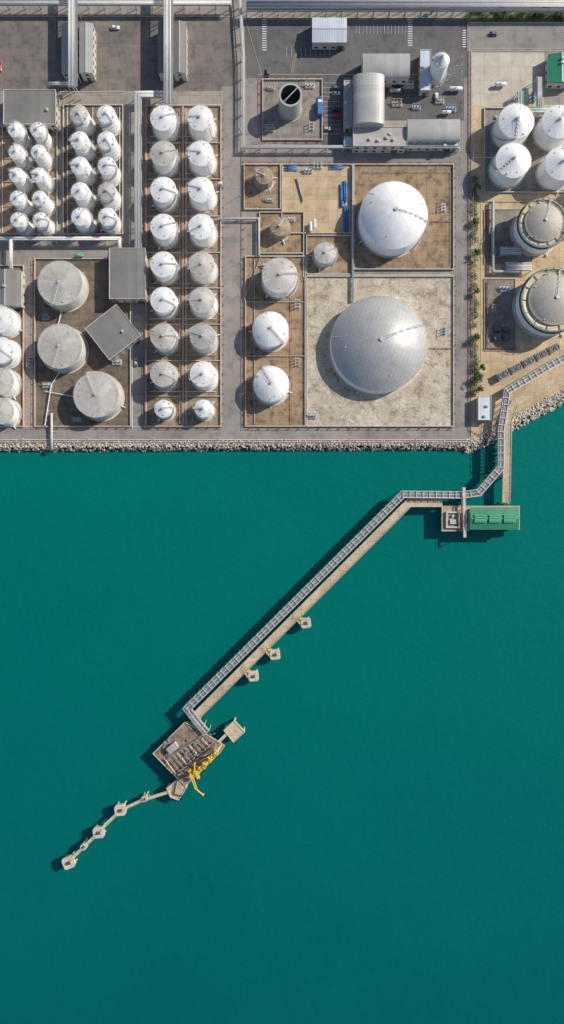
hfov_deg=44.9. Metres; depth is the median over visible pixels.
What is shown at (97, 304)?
bund floor
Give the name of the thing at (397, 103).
pump skid
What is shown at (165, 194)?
storage tank
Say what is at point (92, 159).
pipeline
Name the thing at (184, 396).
bund wall
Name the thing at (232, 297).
road
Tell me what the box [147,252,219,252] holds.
bund wall
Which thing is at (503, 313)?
bund floor
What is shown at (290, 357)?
fire water pipe
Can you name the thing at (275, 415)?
bund floor
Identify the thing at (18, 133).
storage tank
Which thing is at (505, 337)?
transformer cabinet
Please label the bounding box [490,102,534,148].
storage tank
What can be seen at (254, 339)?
pipeline
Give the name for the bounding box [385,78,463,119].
car park
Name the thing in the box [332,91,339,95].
parked car
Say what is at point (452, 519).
seawater intake pit
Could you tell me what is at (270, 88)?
pump skid
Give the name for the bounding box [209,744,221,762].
marine loading arm
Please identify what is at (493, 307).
pump skid
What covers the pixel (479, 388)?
tree
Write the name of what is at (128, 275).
warehouse
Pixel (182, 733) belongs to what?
jetty platform
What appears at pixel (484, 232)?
bund wall
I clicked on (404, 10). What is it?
pipe rack
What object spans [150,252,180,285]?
storage tank
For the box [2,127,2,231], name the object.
pipeline
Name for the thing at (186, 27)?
windows
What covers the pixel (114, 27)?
parked car
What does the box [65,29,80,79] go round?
windows
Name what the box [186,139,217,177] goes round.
storage tank
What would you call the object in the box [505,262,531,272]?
pipe rack
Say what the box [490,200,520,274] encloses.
pipe rack
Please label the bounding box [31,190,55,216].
storage tank
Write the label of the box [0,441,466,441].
kerb
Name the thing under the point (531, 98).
pump skid
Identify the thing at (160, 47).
pipe shed
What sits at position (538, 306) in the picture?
storage tank
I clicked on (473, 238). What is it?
perimeter fence
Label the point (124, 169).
kerb
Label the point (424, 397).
bund floor
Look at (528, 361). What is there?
air cooler
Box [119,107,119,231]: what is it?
pipeline
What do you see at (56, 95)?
windows
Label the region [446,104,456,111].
pump skid
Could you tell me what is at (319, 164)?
bund wall
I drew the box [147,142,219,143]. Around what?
bund wall
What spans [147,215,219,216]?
bund wall
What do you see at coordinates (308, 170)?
pump skid
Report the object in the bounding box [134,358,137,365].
parked car
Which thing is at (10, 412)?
storage tank
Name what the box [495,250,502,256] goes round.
pump skid
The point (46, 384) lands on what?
pump skid
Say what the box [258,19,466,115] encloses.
road marking
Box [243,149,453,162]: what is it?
road
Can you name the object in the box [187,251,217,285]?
storage tank
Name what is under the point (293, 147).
pipe rack
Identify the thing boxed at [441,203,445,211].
pump skid
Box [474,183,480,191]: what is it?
tree
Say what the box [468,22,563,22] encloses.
kerb
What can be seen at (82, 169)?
storage tank
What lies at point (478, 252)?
tree
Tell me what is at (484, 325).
bund wall
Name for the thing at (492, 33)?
parked car
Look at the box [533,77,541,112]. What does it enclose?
pipe rack
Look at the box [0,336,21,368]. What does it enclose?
storage tank
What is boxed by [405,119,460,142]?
workshop
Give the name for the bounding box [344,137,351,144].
roof
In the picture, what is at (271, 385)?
storage tank
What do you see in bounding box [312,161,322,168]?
pump skid
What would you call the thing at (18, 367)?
bund floor
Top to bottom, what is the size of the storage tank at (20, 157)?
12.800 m
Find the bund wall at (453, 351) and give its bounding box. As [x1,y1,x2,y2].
[306,276,453,426]
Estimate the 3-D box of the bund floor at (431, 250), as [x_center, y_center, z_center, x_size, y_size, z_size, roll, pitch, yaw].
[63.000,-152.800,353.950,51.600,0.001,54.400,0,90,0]
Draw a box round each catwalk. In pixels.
[69,848,81,859]
[84,835,94,844]
[99,814,115,829]
[122,799,141,808]
[147,791,167,800]
[218,733,226,741]
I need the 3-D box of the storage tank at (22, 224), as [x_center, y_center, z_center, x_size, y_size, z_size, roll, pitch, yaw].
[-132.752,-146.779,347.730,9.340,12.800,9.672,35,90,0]
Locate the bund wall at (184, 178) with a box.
[147,178,219,179]
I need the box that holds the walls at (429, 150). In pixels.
[406,149,456,150]
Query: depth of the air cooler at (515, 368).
350.83 m
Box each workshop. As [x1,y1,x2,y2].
[352,72,384,132]
[361,54,409,87]
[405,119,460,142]
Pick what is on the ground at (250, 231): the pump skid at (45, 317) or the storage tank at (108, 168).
the storage tank at (108, 168)
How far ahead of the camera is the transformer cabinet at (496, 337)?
352.33 m
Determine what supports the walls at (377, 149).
on the ground at (250, 231)
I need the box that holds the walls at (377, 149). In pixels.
[352,133,405,152]
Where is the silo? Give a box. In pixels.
[430,51,449,86]
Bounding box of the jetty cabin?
[166,742,178,754]
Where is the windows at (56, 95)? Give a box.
[25,95,58,130]
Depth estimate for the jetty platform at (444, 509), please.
351.14 m
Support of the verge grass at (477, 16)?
on the ground at (250, 231)
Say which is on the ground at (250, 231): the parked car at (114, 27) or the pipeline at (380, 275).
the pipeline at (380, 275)
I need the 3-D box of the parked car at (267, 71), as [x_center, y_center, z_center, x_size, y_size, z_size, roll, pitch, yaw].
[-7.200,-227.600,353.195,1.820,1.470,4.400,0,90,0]
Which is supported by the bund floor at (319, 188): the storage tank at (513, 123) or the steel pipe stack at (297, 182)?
the steel pipe stack at (297, 182)
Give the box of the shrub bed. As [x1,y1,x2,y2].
[468,12,563,21]
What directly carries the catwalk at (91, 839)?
on the mooring dolphin at (98, 833)
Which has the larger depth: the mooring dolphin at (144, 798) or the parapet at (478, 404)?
the mooring dolphin at (144, 798)
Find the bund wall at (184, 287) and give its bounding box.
[147,287,219,288]
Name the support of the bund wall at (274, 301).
on the ground at (250, 231)
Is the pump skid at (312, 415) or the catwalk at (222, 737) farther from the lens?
the pump skid at (312, 415)
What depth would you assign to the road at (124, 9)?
354.11 m
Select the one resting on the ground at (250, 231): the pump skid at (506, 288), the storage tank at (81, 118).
the storage tank at (81, 118)
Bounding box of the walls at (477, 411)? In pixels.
[476,397,487,420]
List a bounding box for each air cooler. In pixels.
[496,368,509,381]
[508,362,522,374]
[521,355,535,367]
[534,349,548,361]
[547,342,560,354]
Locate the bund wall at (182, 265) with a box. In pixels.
[182,106,183,425]
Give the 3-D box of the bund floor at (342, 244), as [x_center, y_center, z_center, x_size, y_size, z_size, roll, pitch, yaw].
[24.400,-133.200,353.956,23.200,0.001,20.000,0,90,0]
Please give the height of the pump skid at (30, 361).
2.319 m
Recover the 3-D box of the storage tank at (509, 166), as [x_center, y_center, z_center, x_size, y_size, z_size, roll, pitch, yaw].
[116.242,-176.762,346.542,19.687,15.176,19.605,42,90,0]
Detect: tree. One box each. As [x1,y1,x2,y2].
[473,216,479,223]
[473,333,479,342]
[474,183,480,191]
[474,248,481,255]
[474,373,483,381]
[475,384,483,390]
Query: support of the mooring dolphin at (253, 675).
in the sea water
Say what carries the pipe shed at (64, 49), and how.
on the service yard at (126, 54)
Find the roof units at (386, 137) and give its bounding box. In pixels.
[369,132,393,141]
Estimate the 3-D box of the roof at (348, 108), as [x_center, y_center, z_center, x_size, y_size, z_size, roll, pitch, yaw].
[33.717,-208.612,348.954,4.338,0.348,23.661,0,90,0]
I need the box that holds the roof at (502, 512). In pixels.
[470,507,518,529]
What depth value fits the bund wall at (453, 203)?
353.03 m
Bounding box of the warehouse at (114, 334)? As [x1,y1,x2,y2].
[85,304,142,361]
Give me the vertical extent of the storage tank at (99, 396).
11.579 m
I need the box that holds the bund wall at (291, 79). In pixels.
[262,78,322,139]
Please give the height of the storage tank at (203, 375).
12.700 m
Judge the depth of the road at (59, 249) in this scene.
354.07 m
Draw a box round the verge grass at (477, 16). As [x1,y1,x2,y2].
[467,12,563,21]
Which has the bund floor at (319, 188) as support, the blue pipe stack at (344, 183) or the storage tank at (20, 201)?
the blue pipe stack at (344, 183)
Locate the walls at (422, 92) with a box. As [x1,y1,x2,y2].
[419,54,429,95]
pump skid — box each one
[26,356,32,367]
[41,314,48,318]
[41,382,51,387]
[72,417,80,421]
[111,359,121,364]
[264,124,274,131]
[266,196,273,201]
[267,84,274,90]
[287,216,294,221]
[295,299,299,309]
[295,357,299,366]
[303,166,312,173]
[305,81,314,88]
[308,413,316,418]
[309,121,313,131]
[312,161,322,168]
[392,99,402,106]
[403,81,413,88]
[412,103,420,109]
[435,97,443,103]
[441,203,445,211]
[441,327,445,335]
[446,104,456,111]
[491,303,495,311]
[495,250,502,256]
[500,285,510,291]
[529,91,534,103]
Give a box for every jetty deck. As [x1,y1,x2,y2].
[194,498,441,717]
[499,373,563,503]
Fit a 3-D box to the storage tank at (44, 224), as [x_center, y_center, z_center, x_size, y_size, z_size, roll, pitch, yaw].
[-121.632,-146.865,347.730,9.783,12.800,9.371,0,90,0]
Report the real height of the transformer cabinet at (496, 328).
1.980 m
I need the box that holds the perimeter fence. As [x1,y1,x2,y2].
[472,48,473,436]
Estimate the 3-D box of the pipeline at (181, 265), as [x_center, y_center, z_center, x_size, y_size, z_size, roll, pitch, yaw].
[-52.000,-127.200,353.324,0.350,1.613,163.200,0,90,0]
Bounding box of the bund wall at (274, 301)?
[246,301,303,301]
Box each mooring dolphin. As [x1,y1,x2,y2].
[61,851,77,869]
[80,838,87,850]
[93,823,105,838]
[114,801,126,815]
[142,791,149,801]
[248,669,258,681]
[270,648,279,659]
[301,617,310,627]
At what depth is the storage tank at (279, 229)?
347.94 m
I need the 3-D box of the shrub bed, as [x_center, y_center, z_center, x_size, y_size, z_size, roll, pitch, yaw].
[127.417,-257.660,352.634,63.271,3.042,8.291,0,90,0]
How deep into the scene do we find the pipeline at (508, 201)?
353.40 m
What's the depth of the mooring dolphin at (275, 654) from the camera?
350.93 m
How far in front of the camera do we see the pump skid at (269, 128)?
353.83 m
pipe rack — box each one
[0,0,231,13]
[0,236,122,243]
[9,238,15,268]
[46,81,74,91]
[50,413,53,449]
[68,0,81,99]
[134,91,162,247]
[163,0,173,107]
[183,354,563,734]
[218,217,259,255]
[238,0,458,151]
[246,1,563,16]
[246,9,563,17]
[351,165,353,301]
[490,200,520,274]
[498,247,520,257]
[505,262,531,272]
[515,91,551,117]
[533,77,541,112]
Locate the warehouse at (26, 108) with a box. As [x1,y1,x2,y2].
[3,89,59,131]
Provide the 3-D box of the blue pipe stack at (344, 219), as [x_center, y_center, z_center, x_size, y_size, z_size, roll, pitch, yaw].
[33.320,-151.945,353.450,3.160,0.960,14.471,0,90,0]
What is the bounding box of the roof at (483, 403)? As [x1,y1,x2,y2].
[479,397,490,419]
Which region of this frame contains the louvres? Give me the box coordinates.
[476,516,514,521]
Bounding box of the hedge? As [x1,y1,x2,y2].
[469,174,482,396]
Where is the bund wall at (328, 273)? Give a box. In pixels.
[306,235,351,274]
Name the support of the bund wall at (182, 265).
on the ground at (250, 231)
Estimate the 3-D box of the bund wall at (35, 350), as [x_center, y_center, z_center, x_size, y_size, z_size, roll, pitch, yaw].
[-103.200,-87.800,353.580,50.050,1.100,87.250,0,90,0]
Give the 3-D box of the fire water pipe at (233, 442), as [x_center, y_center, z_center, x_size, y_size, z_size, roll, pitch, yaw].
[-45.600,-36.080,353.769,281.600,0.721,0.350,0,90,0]
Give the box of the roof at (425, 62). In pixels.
[421,50,429,89]
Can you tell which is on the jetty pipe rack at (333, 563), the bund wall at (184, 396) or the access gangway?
the access gangway
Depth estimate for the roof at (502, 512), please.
346.38 m
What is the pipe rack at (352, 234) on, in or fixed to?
on the ground at (250, 231)
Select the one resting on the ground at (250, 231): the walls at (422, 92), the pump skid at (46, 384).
the walls at (422, 92)
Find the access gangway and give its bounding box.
[461,487,466,537]
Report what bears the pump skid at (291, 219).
on the ground at (250, 231)
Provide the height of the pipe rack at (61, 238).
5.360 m
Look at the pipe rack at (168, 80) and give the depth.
342.98 m
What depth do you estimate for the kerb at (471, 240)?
353.89 m
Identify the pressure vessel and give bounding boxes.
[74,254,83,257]
[389,88,400,93]
[442,110,450,114]
[449,86,462,91]
[495,82,506,87]
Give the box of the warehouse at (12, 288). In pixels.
[0,269,24,308]
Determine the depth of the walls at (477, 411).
353.36 m
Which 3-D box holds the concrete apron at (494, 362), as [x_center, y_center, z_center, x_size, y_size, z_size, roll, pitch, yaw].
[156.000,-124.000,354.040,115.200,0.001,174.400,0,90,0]
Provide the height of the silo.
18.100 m
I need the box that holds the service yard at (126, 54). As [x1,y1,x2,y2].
[0,17,232,90]
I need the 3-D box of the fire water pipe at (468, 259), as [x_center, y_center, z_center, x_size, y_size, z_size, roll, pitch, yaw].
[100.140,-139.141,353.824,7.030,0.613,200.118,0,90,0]
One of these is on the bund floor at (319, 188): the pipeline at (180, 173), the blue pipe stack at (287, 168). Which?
the blue pipe stack at (287, 168)
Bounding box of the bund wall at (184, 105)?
[145,104,221,426]
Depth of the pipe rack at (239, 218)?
351.48 m
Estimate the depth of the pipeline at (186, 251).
353.31 m
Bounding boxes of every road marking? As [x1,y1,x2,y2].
[245,19,295,73]
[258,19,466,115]
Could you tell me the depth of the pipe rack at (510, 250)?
349.87 m
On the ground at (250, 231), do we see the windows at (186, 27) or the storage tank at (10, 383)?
the storage tank at (10, 383)
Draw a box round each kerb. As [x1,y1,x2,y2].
[0,16,230,16]
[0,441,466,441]
[57,91,122,91]
[124,105,124,233]
[245,17,462,17]
[467,51,563,51]
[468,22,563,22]
[471,51,471,439]
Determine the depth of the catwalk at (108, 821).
351.18 m
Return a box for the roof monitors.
[474,515,515,521]
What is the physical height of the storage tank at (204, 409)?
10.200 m
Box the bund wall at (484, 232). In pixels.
[484,209,523,264]
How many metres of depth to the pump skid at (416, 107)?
353.83 m
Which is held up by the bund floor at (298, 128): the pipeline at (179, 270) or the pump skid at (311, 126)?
the pump skid at (311, 126)
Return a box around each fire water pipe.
[0,14,230,15]
[0,442,465,442]
[32,263,131,427]
[144,103,223,427]
[244,151,455,428]
[260,76,323,141]
[290,258,290,423]
[467,15,467,49]
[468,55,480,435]
[487,212,487,261]
[487,282,518,348]
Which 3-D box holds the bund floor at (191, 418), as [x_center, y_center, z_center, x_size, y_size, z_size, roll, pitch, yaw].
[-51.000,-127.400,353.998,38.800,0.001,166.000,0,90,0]
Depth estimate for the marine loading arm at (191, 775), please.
343.73 m
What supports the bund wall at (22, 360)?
on the ground at (250, 231)
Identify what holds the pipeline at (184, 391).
on the ground at (250, 231)
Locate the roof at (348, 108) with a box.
[344,81,351,125]
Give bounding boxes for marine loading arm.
[187,768,203,795]
[193,762,199,778]
[197,754,211,773]
[203,751,214,768]
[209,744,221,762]
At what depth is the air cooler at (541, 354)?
350.83 m
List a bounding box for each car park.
[245,18,466,77]
[322,78,343,144]
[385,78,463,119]
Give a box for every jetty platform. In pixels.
[152,721,224,785]
[441,506,519,530]
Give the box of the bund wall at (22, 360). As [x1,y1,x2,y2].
[0,265,23,426]
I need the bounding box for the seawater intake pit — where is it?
[445,512,459,527]
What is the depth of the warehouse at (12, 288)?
347.29 m
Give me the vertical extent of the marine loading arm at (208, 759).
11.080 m
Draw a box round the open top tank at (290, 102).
[278,83,301,121]
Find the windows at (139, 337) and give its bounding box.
[112,337,140,360]
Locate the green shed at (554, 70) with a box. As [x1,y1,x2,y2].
[545,52,563,88]
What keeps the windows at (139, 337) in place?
in the warehouse at (114, 334)
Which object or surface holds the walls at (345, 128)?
on the ground at (250, 231)
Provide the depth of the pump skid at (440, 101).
353.83 m
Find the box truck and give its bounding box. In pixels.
[318,99,322,115]
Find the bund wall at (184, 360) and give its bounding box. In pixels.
[147,360,219,360]
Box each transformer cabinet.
[493,325,500,331]
[493,334,500,340]
[502,325,509,331]
[502,334,509,340]
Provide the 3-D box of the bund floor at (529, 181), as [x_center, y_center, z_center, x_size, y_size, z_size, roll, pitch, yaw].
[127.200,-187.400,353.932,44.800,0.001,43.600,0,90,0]
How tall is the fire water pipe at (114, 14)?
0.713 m
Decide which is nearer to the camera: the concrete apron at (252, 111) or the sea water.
the concrete apron at (252, 111)
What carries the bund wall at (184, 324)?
on the ground at (250, 231)
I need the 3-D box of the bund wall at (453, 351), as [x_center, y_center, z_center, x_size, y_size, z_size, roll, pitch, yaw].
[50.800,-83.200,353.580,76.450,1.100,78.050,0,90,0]
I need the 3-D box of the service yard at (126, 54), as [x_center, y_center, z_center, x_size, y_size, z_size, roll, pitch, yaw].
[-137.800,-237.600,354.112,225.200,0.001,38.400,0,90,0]
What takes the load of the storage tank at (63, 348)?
on the ground at (250, 231)
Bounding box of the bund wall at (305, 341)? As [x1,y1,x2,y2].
[245,256,305,426]
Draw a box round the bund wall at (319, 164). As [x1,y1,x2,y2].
[282,163,352,233]
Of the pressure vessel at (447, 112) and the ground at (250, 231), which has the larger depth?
the ground at (250, 231)
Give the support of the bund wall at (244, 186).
on the ground at (250, 231)
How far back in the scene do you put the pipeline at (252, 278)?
352.96 m
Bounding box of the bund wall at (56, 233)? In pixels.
[0,125,57,234]
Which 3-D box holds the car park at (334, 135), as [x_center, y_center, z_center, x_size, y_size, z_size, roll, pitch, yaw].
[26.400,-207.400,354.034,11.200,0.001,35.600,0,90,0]
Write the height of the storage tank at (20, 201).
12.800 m
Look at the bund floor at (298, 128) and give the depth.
353.98 m
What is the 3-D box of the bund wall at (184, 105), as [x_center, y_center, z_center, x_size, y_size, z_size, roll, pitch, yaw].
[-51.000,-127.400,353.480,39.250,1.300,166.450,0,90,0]
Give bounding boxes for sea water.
[0,397,563,1023]
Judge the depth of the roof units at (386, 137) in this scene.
345.88 m
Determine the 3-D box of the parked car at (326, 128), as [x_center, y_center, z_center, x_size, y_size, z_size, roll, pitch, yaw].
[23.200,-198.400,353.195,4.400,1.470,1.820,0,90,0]
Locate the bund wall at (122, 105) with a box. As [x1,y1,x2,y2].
[63,104,123,234]
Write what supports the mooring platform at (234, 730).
in the sea water
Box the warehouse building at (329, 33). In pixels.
[312,18,346,49]
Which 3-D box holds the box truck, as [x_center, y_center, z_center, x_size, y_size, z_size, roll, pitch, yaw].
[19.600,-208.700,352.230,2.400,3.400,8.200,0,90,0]
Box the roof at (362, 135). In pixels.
[353,127,406,146]
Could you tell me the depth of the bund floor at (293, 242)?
353.96 m
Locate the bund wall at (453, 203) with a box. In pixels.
[353,163,453,269]
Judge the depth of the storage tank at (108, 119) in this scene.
343.11 m
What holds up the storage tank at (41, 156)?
on the ground at (250, 231)
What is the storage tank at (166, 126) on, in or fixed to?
on the ground at (250, 231)
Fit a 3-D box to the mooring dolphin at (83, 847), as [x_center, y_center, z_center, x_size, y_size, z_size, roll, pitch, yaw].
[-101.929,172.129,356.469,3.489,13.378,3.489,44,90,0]
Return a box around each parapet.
[353,127,406,145]
[407,142,459,145]
[420,49,430,90]
[478,396,490,419]
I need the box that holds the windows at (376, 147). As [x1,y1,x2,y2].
[352,135,403,151]
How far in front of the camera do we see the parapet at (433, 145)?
348.48 m
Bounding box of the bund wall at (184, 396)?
[147,396,219,396]
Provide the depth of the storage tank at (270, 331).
344.90 m
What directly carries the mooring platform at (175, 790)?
in the sea water
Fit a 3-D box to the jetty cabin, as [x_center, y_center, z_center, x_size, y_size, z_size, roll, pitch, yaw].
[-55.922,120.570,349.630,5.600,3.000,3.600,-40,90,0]
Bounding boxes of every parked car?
[111,25,118,29]
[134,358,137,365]
[266,68,269,75]
[323,127,330,130]
[332,86,339,89]
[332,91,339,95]
[332,107,339,111]
[333,114,340,118]
[489,31,497,35]
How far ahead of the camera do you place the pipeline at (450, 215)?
353.43 m
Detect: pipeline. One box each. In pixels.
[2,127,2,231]
[4,439,465,439]
[45,371,59,424]
[92,107,92,231]
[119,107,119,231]
[150,173,215,173]
[150,283,215,283]
[150,391,215,391]
[179,112,180,418]
[181,108,181,423]
[186,113,186,409]
[244,259,259,299]
[254,258,254,423]
[307,275,453,275]
[367,172,450,265]
[484,201,529,201]
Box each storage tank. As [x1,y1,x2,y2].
[0,304,23,338]
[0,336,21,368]
[0,366,21,399]
[0,397,21,428]
[8,120,31,149]
[8,143,33,171]
[8,167,34,193]
[9,190,33,215]
[10,211,34,235]
[29,121,53,149]
[30,143,54,171]
[30,168,55,193]
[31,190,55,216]
[33,211,55,235]
[37,260,88,311]
[37,323,88,373]
[68,130,95,161]
[69,156,96,186]
[69,181,98,210]
[70,104,95,135]
[71,207,96,235]
[73,371,125,421]
[97,104,121,135]
[97,130,121,161]
[97,157,121,185]
[98,181,121,210]
[98,207,121,235]
[150,104,180,141]
[150,139,180,177]
[150,177,180,212]
[150,213,180,249]
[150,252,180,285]
[150,286,180,319]
[150,323,180,355]
[150,361,180,390]
[154,400,175,421]
[185,105,216,141]
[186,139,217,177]
[187,176,218,212]
[187,213,217,248]
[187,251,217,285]
[187,286,218,319]
[188,323,219,355]
[188,361,219,390]
[192,399,215,420]
[248,311,289,351]
[252,365,292,405]
[254,166,276,191]
[261,257,298,299]
[269,217,290,243]
[310,241,337,270]
[327,295,426,395]
[356,180,428,257]
[487,142,531,189]
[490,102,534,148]
[510,197,563,256]
[512,267,563,338]
[532,104,563,151]
[535,145,563,194]
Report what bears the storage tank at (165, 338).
on the ground at (250, 231)
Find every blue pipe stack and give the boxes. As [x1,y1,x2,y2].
[284,166,296,171]
[330,165,344,169]
[339,184,342,207]
[342,180,346,202]
[343,204,348,231]
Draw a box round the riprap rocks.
[0,389,563,453]
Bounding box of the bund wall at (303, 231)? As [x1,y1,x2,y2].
[259,211,303,253]
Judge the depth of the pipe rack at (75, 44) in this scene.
342.92 m
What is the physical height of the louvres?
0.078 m
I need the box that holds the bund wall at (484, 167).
[484,107,563,192]
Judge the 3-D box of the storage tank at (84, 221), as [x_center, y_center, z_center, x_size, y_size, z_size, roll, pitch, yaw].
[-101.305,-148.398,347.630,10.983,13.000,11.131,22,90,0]
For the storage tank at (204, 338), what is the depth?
343.35 m
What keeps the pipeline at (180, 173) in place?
on the ground at (250, 231)
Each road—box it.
[0,0,563,15]
[0,236,124,256]
[0,428,468,440]
[125,96,144,427]
[222,86,242,427]
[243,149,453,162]
[454,52,470,428]
[467,23,563,50]
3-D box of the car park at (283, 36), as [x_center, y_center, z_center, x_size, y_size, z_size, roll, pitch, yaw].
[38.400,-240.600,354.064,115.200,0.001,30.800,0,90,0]
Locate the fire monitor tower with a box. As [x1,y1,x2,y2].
[214,742,219,753]
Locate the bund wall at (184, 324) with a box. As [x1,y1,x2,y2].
[147,324,219,324]
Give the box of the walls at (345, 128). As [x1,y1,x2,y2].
[343,87,350,131]
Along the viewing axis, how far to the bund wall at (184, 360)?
353.13 m
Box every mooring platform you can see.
[166,779,187,800]
[223,717,244,742]
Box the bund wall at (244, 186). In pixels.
[244,163,280,209]
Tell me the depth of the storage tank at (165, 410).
345.88 m
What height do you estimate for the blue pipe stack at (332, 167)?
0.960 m
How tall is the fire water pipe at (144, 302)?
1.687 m
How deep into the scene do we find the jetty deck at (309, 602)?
351.13 m
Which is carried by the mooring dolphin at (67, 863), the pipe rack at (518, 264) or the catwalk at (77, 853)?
the catwalk at (77, 853)
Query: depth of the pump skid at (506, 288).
353.53 m
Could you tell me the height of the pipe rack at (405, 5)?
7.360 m
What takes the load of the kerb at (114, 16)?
on the ground at (250, 231)
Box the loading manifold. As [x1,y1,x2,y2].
[163,733,215,774]
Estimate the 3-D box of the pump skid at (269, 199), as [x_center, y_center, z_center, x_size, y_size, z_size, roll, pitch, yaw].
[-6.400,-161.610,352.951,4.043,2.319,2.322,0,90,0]
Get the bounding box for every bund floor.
[0,127,55,232]
[0,266,21,425]
[36,259,129,425]
[64,106,121,232]
[147,107,219,425]
[245,165,279,207]
[246,257,304,425]
[260,213,302,251]
[263,80,321,138]
[282,165,351,231]
[307,236,350,272]
[307,277,452,425]
[354,165,452,268]
[485,109,563,190]
[485,210,531,263]
[485,279,514,349]
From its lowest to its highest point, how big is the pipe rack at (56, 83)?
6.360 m
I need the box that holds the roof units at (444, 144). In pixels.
[418,142,451,146]
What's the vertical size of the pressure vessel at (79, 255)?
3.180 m
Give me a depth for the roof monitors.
345.18 m
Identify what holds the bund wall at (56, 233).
on the ground at (250, 231)
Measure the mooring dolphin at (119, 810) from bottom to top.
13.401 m
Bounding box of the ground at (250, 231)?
[0,16,563,446]
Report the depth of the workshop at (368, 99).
342.50 m
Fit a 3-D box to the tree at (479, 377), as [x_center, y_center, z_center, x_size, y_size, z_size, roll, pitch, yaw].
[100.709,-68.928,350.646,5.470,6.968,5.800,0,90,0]
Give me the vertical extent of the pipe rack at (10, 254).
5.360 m
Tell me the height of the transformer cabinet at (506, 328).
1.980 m
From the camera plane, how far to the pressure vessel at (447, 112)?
351.78 m
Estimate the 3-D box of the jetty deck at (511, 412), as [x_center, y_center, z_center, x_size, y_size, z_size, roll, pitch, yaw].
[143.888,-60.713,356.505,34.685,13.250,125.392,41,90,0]
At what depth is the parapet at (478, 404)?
349.48 m
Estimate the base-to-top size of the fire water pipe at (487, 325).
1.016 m
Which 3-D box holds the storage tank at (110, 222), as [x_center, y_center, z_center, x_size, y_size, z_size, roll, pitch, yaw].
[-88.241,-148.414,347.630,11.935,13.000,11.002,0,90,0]
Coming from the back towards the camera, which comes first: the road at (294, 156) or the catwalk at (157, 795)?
the road at (294, 156)
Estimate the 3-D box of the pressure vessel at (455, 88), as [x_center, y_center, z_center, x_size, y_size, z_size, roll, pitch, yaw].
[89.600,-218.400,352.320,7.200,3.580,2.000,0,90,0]
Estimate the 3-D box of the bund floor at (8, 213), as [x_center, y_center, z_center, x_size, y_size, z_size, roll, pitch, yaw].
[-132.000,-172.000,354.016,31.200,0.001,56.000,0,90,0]
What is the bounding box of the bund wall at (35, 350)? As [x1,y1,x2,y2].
[34,258,130,426]
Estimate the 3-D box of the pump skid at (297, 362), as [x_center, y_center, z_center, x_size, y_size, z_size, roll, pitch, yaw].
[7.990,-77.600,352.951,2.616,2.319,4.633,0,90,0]
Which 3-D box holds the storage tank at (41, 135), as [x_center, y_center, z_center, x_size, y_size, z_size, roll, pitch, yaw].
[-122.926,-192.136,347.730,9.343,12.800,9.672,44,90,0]
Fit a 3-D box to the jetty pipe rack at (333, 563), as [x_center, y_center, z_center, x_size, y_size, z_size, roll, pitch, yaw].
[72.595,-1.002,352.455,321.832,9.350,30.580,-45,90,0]
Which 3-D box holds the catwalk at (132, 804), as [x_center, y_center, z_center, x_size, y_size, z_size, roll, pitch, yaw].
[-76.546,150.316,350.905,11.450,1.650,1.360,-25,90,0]
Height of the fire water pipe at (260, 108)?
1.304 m
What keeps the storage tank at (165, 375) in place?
on the ground at (250, 231)
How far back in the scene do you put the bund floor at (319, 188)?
353.97 m
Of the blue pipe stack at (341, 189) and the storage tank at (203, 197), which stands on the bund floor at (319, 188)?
the blue pipe stack at (341, 189)
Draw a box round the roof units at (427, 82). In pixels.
[421,65,429,84]
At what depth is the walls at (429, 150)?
353.56 m
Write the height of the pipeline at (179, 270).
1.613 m
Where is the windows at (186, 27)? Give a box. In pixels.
[178,27,187,77]
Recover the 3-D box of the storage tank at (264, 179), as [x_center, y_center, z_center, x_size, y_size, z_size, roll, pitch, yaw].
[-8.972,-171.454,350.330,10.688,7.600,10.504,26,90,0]
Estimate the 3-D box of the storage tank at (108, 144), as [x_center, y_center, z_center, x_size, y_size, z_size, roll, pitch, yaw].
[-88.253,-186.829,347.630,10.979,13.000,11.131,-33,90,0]
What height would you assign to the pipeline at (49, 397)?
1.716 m
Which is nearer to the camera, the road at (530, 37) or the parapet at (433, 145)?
the parapet at (433, 145)
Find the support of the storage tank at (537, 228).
on the ground at (250, 231)
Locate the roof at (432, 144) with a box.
[407,142,458,146]
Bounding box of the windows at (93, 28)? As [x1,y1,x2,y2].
[85,28,95,77]
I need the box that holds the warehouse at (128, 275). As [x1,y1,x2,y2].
[109,248,147,302]
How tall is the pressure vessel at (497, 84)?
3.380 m
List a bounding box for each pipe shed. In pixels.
[61,22,81,81]
[79,22,95,81]
[158,21,162,80]
[173,20,187,81]
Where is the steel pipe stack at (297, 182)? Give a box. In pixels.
[295,178,303,201]
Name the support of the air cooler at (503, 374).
on the ground at (250, 231)
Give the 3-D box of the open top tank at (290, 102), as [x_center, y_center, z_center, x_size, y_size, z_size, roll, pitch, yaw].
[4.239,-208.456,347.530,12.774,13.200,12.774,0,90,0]
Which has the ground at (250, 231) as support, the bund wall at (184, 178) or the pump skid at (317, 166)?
the bund wall at (184, 178)
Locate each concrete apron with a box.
[245,79,262,144]
[472,52,543,104]
[472,105,563,439]
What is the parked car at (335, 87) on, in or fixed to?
on the car park at (334, 135)
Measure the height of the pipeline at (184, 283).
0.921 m
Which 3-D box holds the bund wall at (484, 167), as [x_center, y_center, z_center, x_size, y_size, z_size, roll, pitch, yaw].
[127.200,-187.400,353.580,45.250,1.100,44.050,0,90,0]
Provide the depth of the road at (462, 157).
354.09 m
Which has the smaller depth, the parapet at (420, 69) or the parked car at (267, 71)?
the parapet at (420, 69)
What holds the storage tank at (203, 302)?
on the ground at (250, 231)
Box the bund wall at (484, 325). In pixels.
[484,279,514,350]
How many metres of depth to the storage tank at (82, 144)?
343.16 m
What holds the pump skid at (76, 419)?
on the bund floor at (97, 304)
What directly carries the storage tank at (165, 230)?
on the ground at (250, 231)

